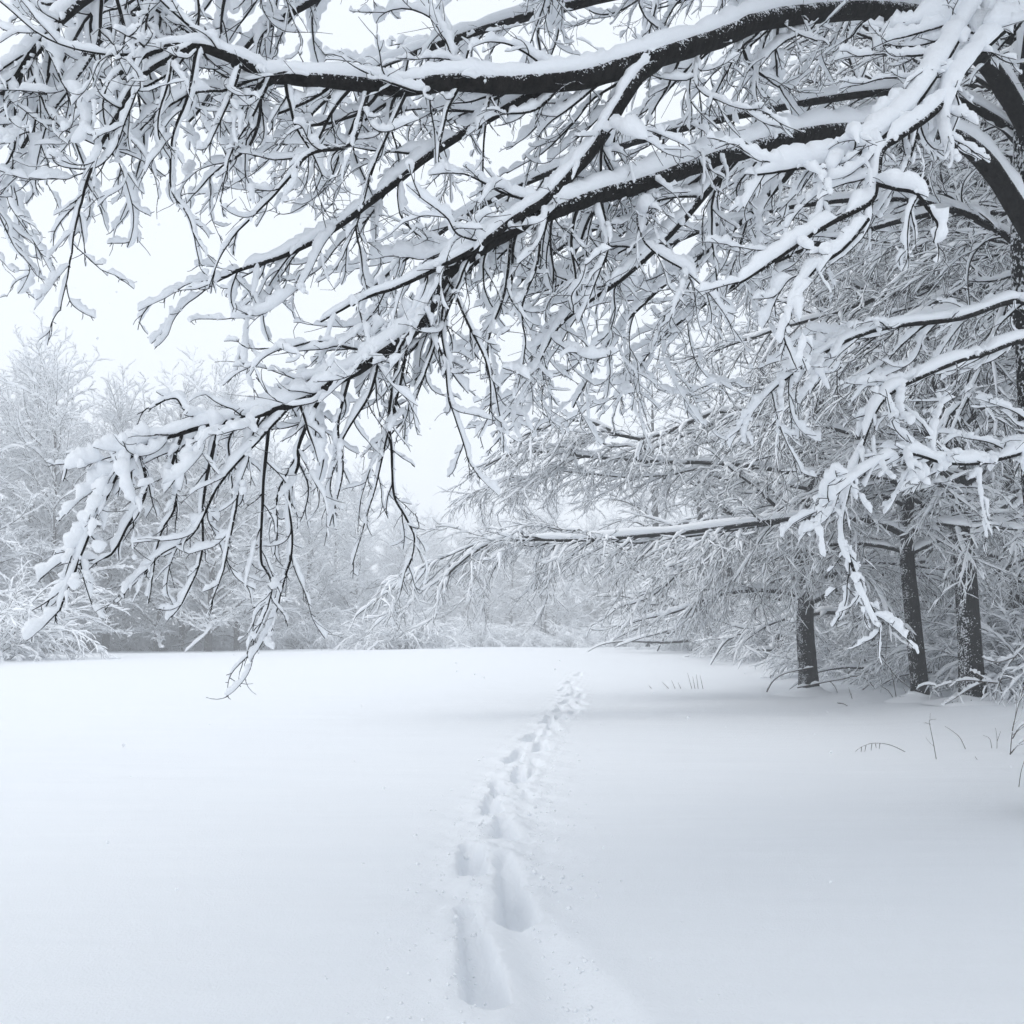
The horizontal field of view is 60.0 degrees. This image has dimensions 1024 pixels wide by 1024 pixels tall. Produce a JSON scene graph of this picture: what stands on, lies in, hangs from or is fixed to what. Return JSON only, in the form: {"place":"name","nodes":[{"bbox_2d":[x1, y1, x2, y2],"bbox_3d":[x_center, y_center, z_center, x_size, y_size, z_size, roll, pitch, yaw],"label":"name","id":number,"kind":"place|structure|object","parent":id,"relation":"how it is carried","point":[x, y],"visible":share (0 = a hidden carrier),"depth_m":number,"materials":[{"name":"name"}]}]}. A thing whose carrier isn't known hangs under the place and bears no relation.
{"place":"outdoors","nodes":[
{"label":"outdoors","id":0,"kind":"place"},
{"bbox_2d":[0,0,1020,628],"label":"sky","id":1,"kind":"structure","parent":0,"point":[119,340],"materials":[{"name":"white"}]},
{"bbox_2d":[0,644,1023,1023],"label":"ground","id":2,"kind":"structure","parent":0,"point":[268,818],"depth_m":6.85,"materials":[{"name":"snow"}]},
{"bbox_2d":[0,349,62,604],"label":"frosted tree","id":3,"kind":"object","parent":2,"relation":"on","point":[9,392],"visible":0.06,"depth_m":72.70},
{"bbox_2d":[0,373,68,648],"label":"frosted tree","id":4,"kind":"object","parent":2,"relation":"on","point":[6,532],"visible":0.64,"depth_m":56.51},
{"bbox_2d":[3,390,108,601],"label":"frosted tree","id":5,"kind":"object","parent":2,"relation":"on","point":[53,457],"visible":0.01,"depth_m":84.94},
{"bbox_2d":[6,612,116,651],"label":"snowy bush","id":6,"kind":"object","parent":2,"relation":"on","point":[112,639],"visible":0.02,"depth_m":65.81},
{"bbox_2d":[0,557,130,661],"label":"snowy bush","id":7,"kind":"object","parent":2,"relation":"on","point":[15,643],"visible":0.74,"depth_m":43.70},
{"bbox_2d":[0,312,134,615],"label":"frosted tree","id":8,"kind":"object","parent":2,"relation":"on","point":[30,367],"visible":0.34,"depth_m":62.32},
{"bbox_2d":[0,326,149,652],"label":"frosted tree","id":9,"kind":"object","parent":2,"relation":"on","point":[54,504],"visible":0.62,"depth_m":58.89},
{"bbox_2d":[26,387,148,621],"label":"frosted tree","id":10,"kind":"object","parent":2,"relation":"on","point":[94,429],"visible":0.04,"depth_m":77.15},
{"bbox_2d":[66,611,152,650],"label":"snowy bush","id":11,"kind":"object","parent":2,"relation":"on","point":[118,642],"visible":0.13,"depth_m":68.24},
{"bbox_2d":[41,359,182,650],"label":"frosted tree","id":12,"kind":"object","parent":2,"relation":"on","point":[120,419],"visible":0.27,"depth_m":66.53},
{"bbox_2d":[91,612,170,650],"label":"snowy bush","id":13,"kind":"object","parent":2,"relation":"on","point":[137,645],"visible":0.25,"depth_m":69.75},
{"bbox_2d":[78,374,195,623],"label":"frosted tree","id":14,"kind":"object","parent":2,"relation":"on","point":[132,424],"depth_m":79.66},
{"bbox_2d":[111,613,192,650],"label":"snowy bush","id":15,"kind":"object","parent":2,"relation":"on","point":[173,626],"visible":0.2,"depth_m":72.12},
{"bbox_2d":[61,345,257,650],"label":"frosted tree","id":16,"kind":"object","parent":2,"relation":"on","point":[158,626],"visible":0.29,"depth_m":66.99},
{"bbox_2d":[68,367,266,650],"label":"frosted tree","id":17,"kind":"object","parent":2,"relation":"on","point":[183,630],"visible":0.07,"depth_m":72.92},
{"bbox_2d":[150,624,199,650],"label":"snowy bush","id":18,"kind":"object","parent":2,"relation":"on","point":[176,640],"visible":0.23,"depth_m":73.22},
{"bbox_2d":[131,611,233,650],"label":"snowy bush","id":19,"kind":"object","parent":2,"relation":"on","point":[199,644],"visible":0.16,"depth_m":73.70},
{"bbox_2d":[113,346,309,652],"bbox_3d":[-21.194,-0.883,64.531,14.937,24.035,11.169,-3,-9,23],"label":"frosted tree","id":20,"kind":"object","parent":2,"relation":"on","point":[211,623],"visible":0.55,"depth_m":63.93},
{"bbox_2d":[188,626,240,649],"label":"snowy bush","id":21,"kind":"object","parent":2,"relation":"on","point":[213,645],"visible":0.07,"depth_m":75.21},
{"bbox_2d":[164,397,306,650],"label":"frosted tree","id":22,"kind":"object","parent":2,"relation":"on","point":[247,612],"visible":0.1,"depth_m":70.95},
{"bbox_2d":[198,624,276,650],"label":"snowy bush","id":23,"kind":"object","parent":2,"relation":"on","point":[244,647],"visible":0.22,"depth_m":74.61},
{"bbox_2d":[221,618,299,649],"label":"snowy bush","id":24,"kind":"object","parent":2,"relation":"on","point":[277,642],"visible":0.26,"depth_m":74.44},
{"bbox_2d":[217,431,332,627],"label":"frosted tree","id":25,"kind":"object","parent":2,"relation":"on","point":[290,583],"visible":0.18,"depth_m":78.97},
{"bbox_2d":[256,600,359,649],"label":"snowy bush","id":26,"kind":"object","parent":2,"relation":"on","point":[309,634],"visible":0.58,"depth_m":76.31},
{"bbox_2d":[255,442,371,635],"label":"frosted tree","id":27,"kind":"object","parent":2,"relation":"on","point":[309,534],"visible":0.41,"depth_m":83.51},
{"bbox_2d":[289,624,352,648],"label":"snowy bush","id":28,"kind":"object","parent":2,"relation":"on","point":[333,643],"visible":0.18,"depth_m":76.78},
{"bbox_2d":[276,463,382,623],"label":"frosted tree","id":29,"kind":"object","parent":2,"relation":"on","point":[340,498],"visible":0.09,"depth_m":99.96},
{"bbox_2d":[320,606,385,648],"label":"snowy bush","id":30,"kind":"object","parent":2,"relation":"on","point":[353,622],"visible":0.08,"depth_m":84.61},
{"bbox_2d":[300,456,408,627],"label":"frosted tree","id":31,"kind":"object","parent":2,"relation":"on","point":[351,497],"visible":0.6,"depth_m":88.14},
{"bbox_2d":[312,604,411,649],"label":"snowy bush","id":32,"kind":"object","parent":2,"relation":"on","point":[352,639],"visible":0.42,"depth_m":63.41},
{"bbox_2d":[358,500,437,619],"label":"frosted tree","id":33,"kind":"object","parent":2,"relation":"on","point":[393,532],"visible":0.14,"depth_m":142.83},
{"bbox_2d":[360,484,442,646],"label":"frosted tree","id":34,"kind":"object","parent":2,"relation":"on","point":[402,553],"visible":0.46,"depth_m":97.60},
{"bbox_2d":[359,606,471,649],"bbox_3d":[-7.138,9.277,61.895,8.215,5.669,8.451,2,-8,-16],"label":"snowy bush","id":35,"kind":"object","parent":2,"relation":"on","point":[420,639],"visible":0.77,"depth_m":60.77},
{"bbox_2d":[402,519,461,622],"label":"frosted tree","id":36,"kind":"object","parent":2,"relation":"on","point":[430,556],"visible":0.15,"depth_m":131.57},
{"bbox_2d":[397,505,466,622],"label":"frosted tree","id":37,"kind":"object","parent":2,"relation":"on","point":[437,545],"visible":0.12,"depth_m":141.73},
{"bbox_2d":[408,522,462,607],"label":"frosted tree","id":38,"kind":"object","parent":2,"relation":"on","point":[439,551],"visible":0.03,"depth_m":155.00,"materials":[{"name":"white plant"}]},
{"bbox_2d":[411,607,459,646],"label":"snowy bush","id":39,"kind":"object","parent":2,"relation":"on","point":[447,639],"visible":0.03,"depth_m":110.46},
{"bbox_2d":[421,518,459,613],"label":"frosted tree","id":40,"kind":"object","parent":2,"relation":"on","point":[440,535],"visible":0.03,"depth_m":164.69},
{"bbox_2d":[429,541,470,624],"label":"frosted tree","id":41,"kind":"object","parent":2,"relation":"on","point":[448,583],"visible":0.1,"depth_m":141.36,"materials":[{"name":"white plant"}]},
{"bbox_2d":[439,620,464,646],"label":"snowy bush","id":42,"kind":"object","parent":2,"relation":"on","point":[449,633],"visible":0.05,"depth_m":113.66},
{"bbox_2d":[430,518,489,629],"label":"frosted tree","id":43,"kind":"object","parent":2,"relation":"on","point":[458,593],"visible":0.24,"depth_m":136.34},
{"bbox_2d":[441,527,478,629],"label":"frosted tree","id":44,"kind":"object","parent":2,"relation":"on","point":[469,529],"visible":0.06,"depth_m":155.37,"materials":[{"name":"white plant"}]},
{"bbox_2d":[447,521,484,620],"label":"frosted tree","id":45,"kind":"object","parent":2,"relation":"on","point":[465,551],"visible":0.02,"depth_m":175.49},
{"bbox_2d":[440,612,518,646],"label":"snowy bush","id":46,"kind":"object","parent":2,"relation":"on","point":[487,638],"visible":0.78,"depth_m":107.93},
{"bbox_2d":[446,495,533,631],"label":"frosted tree","id":47,"kind":"object","parent":2,"relation":"on","point":[497,596],"visible":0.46,"depth_m":126.39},
{"bbox_2d":[453,538,528,629],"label":"frosted tree","id":48,"kind":"object","parent":2,"relation":"on","point":[479,585],"visible":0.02,"depth_m":141.75,"materials":[{"name":"white plant"}]},
{"bbox_2d":[472,522,536,634],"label":"frosted tree","id":49,"kind":"object","parent":2,"relation":"on","point":[510,620],"visible":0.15,"depth_m":138.11,"materials":[{"name":"white plant"}]},
{"bbox_2d":[294,698,719,1023],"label":"snow crumbs","id":50,"kind":"object","parent":2,"relation":"on","point":[584,960],"visible":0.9,"depth_m":5.59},
{"bbox_2d":[489,549,526,627],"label":"frosted tree","id":51,"kind":"object","parent":2,"relation":"on","point":[514,587],"visible":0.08,"depth_m":143.43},
{"bbox_2d":[0,0,1023,699],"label":"broad snowy tree","id":52,"kind":"object","parent":2,"relation":"on","point":[930,104],"visible":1,"depth_m":4.86,"materials":[{"name":"snow"}]},
{"bbox_2d":[488,619,538,646],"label":"snowy bush","id":53,"kind":"object","parent":2,"relation":"on","point":[510,636],"visible":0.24,"depth_m":112.38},
{"bbox_2d":[499,492,550,630],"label":"frosted tree","id":54,"kind":"object","parent":2,"relation":"on","point":[527,562],"visible":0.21,"depth_m":144.95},
{"bbox_2d":[498,625,554,646],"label":"snowy bush","id":55,"kind":"object","parent":2,"relation":"on","point":[533,640],"visible":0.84,"depth_m":107.92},
{"bbox_2d":[500,510,572,625],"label":"frosted tree","id":56,"kind":"object","parent":2,"relation":"on","point":[532,574],"visible":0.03,"depth_m":146.77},
{"bbox_2d":[510,541,584,637],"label":"frosted tree","id":57,"kind":"object","parent":2,"relation":"on","point":[544,614],"visible":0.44,"depth_m":120.23,"materials":[{"name":"white plant"}]},
{"bbox_2d":[523,613,578,645],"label":"snowy bush","id":58,"kind":"object","parent":2,"relation":"on","point":[562,620],"visible":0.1,"depth_m":121.01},
{"bbox_2d":[507,478,603,635],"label":"frosted tree","id":59,"kind":"object","parent":2,"relation":"on","point":[555,605],"visible":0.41,"depth_m":120.85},
{"bbox_2d":[521,543,591,628],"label":"frosted tree","id":60,"kind":"object","parent":2,"relation":"on","point":[568,596],"visible":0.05,"depth_m":138.38,"materials":[{"name":"white plant"}]},
{"bbox_2d":[542,621,604,647],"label":"snowy bush","id":61,"kind":"object","parent":2,"relation":"on","point":[578,638],"visible":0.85,"depth_m":108.54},
{"bbox_2d":[551,546,595,627],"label":"frosted tree","id":62,"kind":"object","parent":2,"relation":"on","point":[577,608],"visible":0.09,"depth_m":137.43,"materials":[{"name":"white plant"}]},
{"bbox_2d":[568,610,606,645],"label":"snowy bush","id":63,"kind":"object","parent":2,"relation":"on","point":[583,625],"visible":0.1,"depth_m":120.95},
{"bbox_2d":[577,552,607,629],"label":"frosted tree","id":64,"kind":"object","parent":2,"relation":"on","point":[588,606],"visible":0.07,"depth_m":145.81,"materials":[{"name":"white plant"}]},
{"bbox_2d":[563,505,625,626],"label":"frosted tree","id":65,"kind":"object","parent":2,"relation":"on","point":[592,527],"visible":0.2,"depth_m":147.37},
{"bbox_2d":[568,530,625,626],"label":"frosted tree","id":66,"kind":"object","parent":2,"relation":"on","point":[600,589],"visible":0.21,"depth_m":145.39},
{"bbox_2d":[579,544,632,630],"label":"frosted tree","id":67,"kind":"object","parent":2,"relation":"on","point":[610,584],"visible":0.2,"depth_m":146.30,"materials":[{"name":"white plant"}]},
{"bbox_2d":[582,504,630,620],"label":"frosted tree","id":68,"kind":"object","parent":2,"relation":"on","point":[603,517],"visible":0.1,"depth_m":151.46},
{"bbox_2d":[587,615,644,646],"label":"snowy bush","id":69,"kind":"object","parent":2,"relation":"on","point":[608,638],"visible":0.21,"depth_m":111.18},
{"bbox_2d":[595,615,645,645],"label":"snowy bush","id":70,"kind":"object","parent":2,"relation":"on","point":[621,637],"visible":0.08,"depth_m":111.22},
{"bbox_2d":[597,498,695,647],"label":"snowy tree","id":71,"kind":"object","parent":2,"relation":"on","point":[647,646],"visible":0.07,"depth_m":74.64,"materials":[{"name":"snow"}]},
{"bbox_2d":[554,359,741,648],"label":"snowy tree","id":72,"kind":"object","parent":2,"relation":"on","point":[626,502],"visible":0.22,"depth_m":63.20,"materials":[{"name":"snow"}]},
{"bbox_2d":[629,487,690,613],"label":"frosted tree","id":73,"kind":"object","parent":2,"relation":"on","point":[667,513],"visible":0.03,"depth_m":138.19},
{"bbox_2d":[635,619,694,649],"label":"snowy bush","id":74,"kind":"object","parent":2,"relation":"on","point":[641,645],"visible":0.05,"depth_m":59.93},
{"bbox_2d":[668,498,694,545],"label":"frosted tree","id":75,"kind":"object","parent":2,"relation":"on","point":[688,515],"visible":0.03,"depth_m":145.74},
{"bbox_2d":[340,27,1023,702],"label":"edge tree","id":76,"kind":"object","parent":2,"relation":"on","point":[504,539],"visible":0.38,"depth_m":18.14,"materials":[{"name":"white plant"}]},
{"bbox_2d":[647,609,716,650],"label":"snowy bush","id":77,"kind":"object","parent":2,"relation":"on","point":[676,646],"visible":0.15,"depth_m":53.32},
{"bbox_2d":[584,319,782,651],"bbox_3d":[10.635,-1.246,51.319,13.322,20.942,13.857,-1,-8,8],"label":"snowy tree","id":78,"kind":"object","parent":2,"relation":"on","point":[668,603],"visible":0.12,"depth_m":50.05,"materials":[{"name":"snow"}]},
{"bbox_2d":[673,468,747,591],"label":"snowy tree","id":79,"kind":"object","parent":2,"relation":"on","point":[717,512],"visible":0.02,"depth_m":74.03,"materials":[{"name":"grey plant"}]},
{"bbox_2d":[673,598,772,657],"bbox_3d":[11.820,6.663,43.933,7.949,5.332,7.727,-3,-9,23],"label":"snowy bush","id":80,"kind":"object","parent":2,"relation":"on","point":[705,645],"visible":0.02,"depth_m":42.93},
{"bbox_2d":[434,31,1015,696],"bbox_3d":[5.872,-4.465,22.771,12.848,19.033,10.230,6,-10,-37],"label":"edge tree","id":81,"kind":"object","parent":2,"relation":"on","point":[566,451],"visible":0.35,"depth_m":22.11,"materials":[{"name":"white plant"}]},
{"bbox_2d":[613,279,841,653],"bbox_3d":[12.444,-2.150,48.342,14.376,20.363,11.210,-3,-8,18],"label":"snowy tree","id":82,"kind":"object","parent":2,"relation":"on","point":[643,585],"visible":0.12,"depth_m":48.14,"materials":[{"name":"snow"}]},
{"bbox_2d":[655,307,849,668],"bbox_3d":[11.091,-1.180,38.570,11.291,17.064,10.855,-7,-10,40],"label":"snowy tree","id":83,"kind":"object","parent":2,"relation":"on","point":[769,648],"visible":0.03,"depth_m":37.50,"materials":[{"name":"white plant"}]},
{"bbox_2d":[691,598,829,664],"bbox_3d":[11.727,6.032,40.021,7.541,5.687,7.368,3,-9,-22],"label":"snowy bush","id":84,"kind":"object","parent":2,"relation":"on","point":[759,640],"visible":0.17,"depth_m":39.33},
{"bbox_2d":[717,364,844,603],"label":"snowy tree","id":85,"kind":"object","parent":2,"relation":"on","point":[791,497],"depth_m":48.48,"materials":[{"name":"snow"}]},
{"bbox_2d":[766,623,833,664],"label":"snowy bush","id":86,"kind":"object","parent":2,"relation":"on","point":[790,636],"visible":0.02,"depth_m":36.06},
{"bbox_2d":[738,602,895,680],"bbox_3d":[11.150,5.277,29.863,7.043,4.725,6.846,1,-8,-8],"label":"snowy bush","id":87,"kind":"object","parent":2,"relation":"on","point":[827,649],"visible":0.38,"depth_m":29.79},
{"bbox_2d":[754,580,884,662],"bbox_3d":[13.564,5.427,34.060,7.703,5.946,7.884,3,-8,-20],"label":"snowy bush","id":88,"kind":"object","parent":2,"relation":"on","point":[824,621],"visible":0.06,"depth_m":34.73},
{"bbox_2d":[766,651,875,692],"bbox_3d":[8.066,4.260,23.021,2.977,1.284,0.826,0,-8,0],"label":"arching branch","id":89,"kind":"object","parent":2,"relation":"on","point":[853,674],"visible":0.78,"depth_m":22.99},
{"bbox_2d":[653,187,997,676],"bbox_3d":[11.443,-3.370,30.260,13.139,18.610,10.245,5,-10,-34],"label":"snowy tree","id":90,"kind":"object","parent":2,"relation":"on","point":[821,610],"visible":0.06,"depth_m":28.83,"materials":[{"name":"white plant"}]},
{"bbox_2d":[635,26,1023,735],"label":"snowy tree","id":91,"kind":"object","parent":2,"relation":"on","point":[767,404],"visible":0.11,"depth_m":14.95,"materials":[{"name":"snow"}]},
{"bbox_2d":[758,454,922,617],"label":"snowy tree","id":92,"kind":"object","parent":2,"relation":"on","point":[825,562],"depth_m":40.64,"materials":[{"name":"snow"}]},
{"bbox_2d":[816,620,902,681],"bbox_3d":[11.910,5.076,27.845,5.399,3.622,5.248,-1,-8,9],"label":"snowy bush","id":93,"kind":"object","parent":2,"relation":"on","point":[845,649],"visible":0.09,"depth_m":28.23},
{"bbox_2d":[713,39,1023,706],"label":"edge tree","id":94,"kind":"object","parent":2,"relation":"on","point":[956,491],"visible":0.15,"depth_m":18.37,"materials":[{"name":"white plant"}]},
{"bbox_2d":[848,629,909,697],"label":"thin sapling","id":95,"kind":"object","parent":2,"relation":"on","point":[886,663],"visible":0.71,"depth_m":20.50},
{"bbox_2d":[855,743,904,751],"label":"arched stem","id":96,"kind":"object","parent":2,"relation":"on","point":[875,745],"visible":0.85,"depth_m":12.55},
{"bbox_2d":[776,272,998,619],"bbox_3d":[16.512,-2.833,39.000,10.692,19.422,13.712,-1,-8,9],"label":"snowy tree","id":97,"kind":"object","parent":2,"relation":"on","point":[897,510],"depth_m":37.44,"materials":[{"name":"grey plant"}]},
{"bbox_2d":[767,21,1023,496],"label":"snowy tree","id":98,"kind":"object","parent":2,"relation":"on","point":[964,235],"visible":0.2,"depth_m":9.69,"materials":[{"name":"snow"}]},
{"bbox_2d":[768,275,1023,688],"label":"snowy tree","id":99,"kind":"object","parent":2,"relation":"on","point":[1014,569],"visible":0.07,"depth_m":25.45,"materials":[{"name":"white plant"}]},
{"bbox_2d":[808,22,1012,313],"bbox_3d":[7.205,-4.364,12.633,7.991,16.159,6.750,5,-9,-31],"label":"snowy tree","id":100,"kind":"object","parent":2,"relation":"on","point":[978,192],"visible":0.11,"depth_m":13.01,"materials":[{"name":"snow"}]},
{"bbox_2d":[834,621,1000,682],"bbox_3d":[12.159,4.619,24.853,5.390,3.720,5.545,-1,-8,8],"label":"snowy bush","id":101,"kind":"object","parent":2,"relation":"on","point":[872,653],"visible":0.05,"depth_m":25.81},
{"bbox_2d":[822,268,1023,663],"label":"snowy tree","id":102,"kind":"object","parent":2,"relation":"on","point":[1004,483],"visible":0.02,"depth_m":25.48,"materials":[{"name":"grey plant"}]},
{"bbox_2d":[840,592,1022,691],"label":"snowy bush","id":103,"kind":"object","parent":2,"relation":"on","point":[856,679],"visible":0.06,"depth_m":23.59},
{"bbox_2d":[856,597,1023,693],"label":"snowy bush","id":104,"kind":"object","parent":2,"relation":"on","point":[1010,614],"visible":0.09,"depth_m":22.05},
{"bbox_2d":[857,568,1023,706],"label":"snowy bush","id":105,"kind":"object","parent":2,"relation":"on","point":[1013,668],"visible":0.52,"depth_m":20.27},
{"bbox_2d":[874,364,1022,606],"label":"snowy tree","id":106,"kind":"object","parent":2,"relation":"on","point":[977,563],"depth_m":32.08,"materials":[{"name":"snow"}]},
{"bbox_2d":[874,269,1023,685],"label":"snowy tree","id":107,"kind":"object","parent":2,"relation":"on","point":[1004,503],"visible":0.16,"depth_m":22.13,"materials":[{"name":"white plant"}]},
{"bbox_2d":[897,396,1016,606],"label":"snowy tree","id":108,"kind":"object","parent":2,"relation":"on","point":[984,494],"depth_m":37.12,"materials":[{"name":"snow"}]},
{"bbox_2d":[916,643,1023,704],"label":"snowy branch","id":109,"kind":"object","parent":2,"relation":"on","point":[1000,659],"visible":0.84,"depth_m":17.98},
{"bbox_2d":[999,652,1023,754],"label":"twiggy sapling","id":110,"kind":"object","parent":2,"relation":"on","point":[1018,725],"visible":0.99,"depth_m":12.08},
{"bbox_2d":[5,143,1020,899],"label":"falling snow","id":111,"kind":"structure","parent":0,"point":[463,521],"depth_m":6.96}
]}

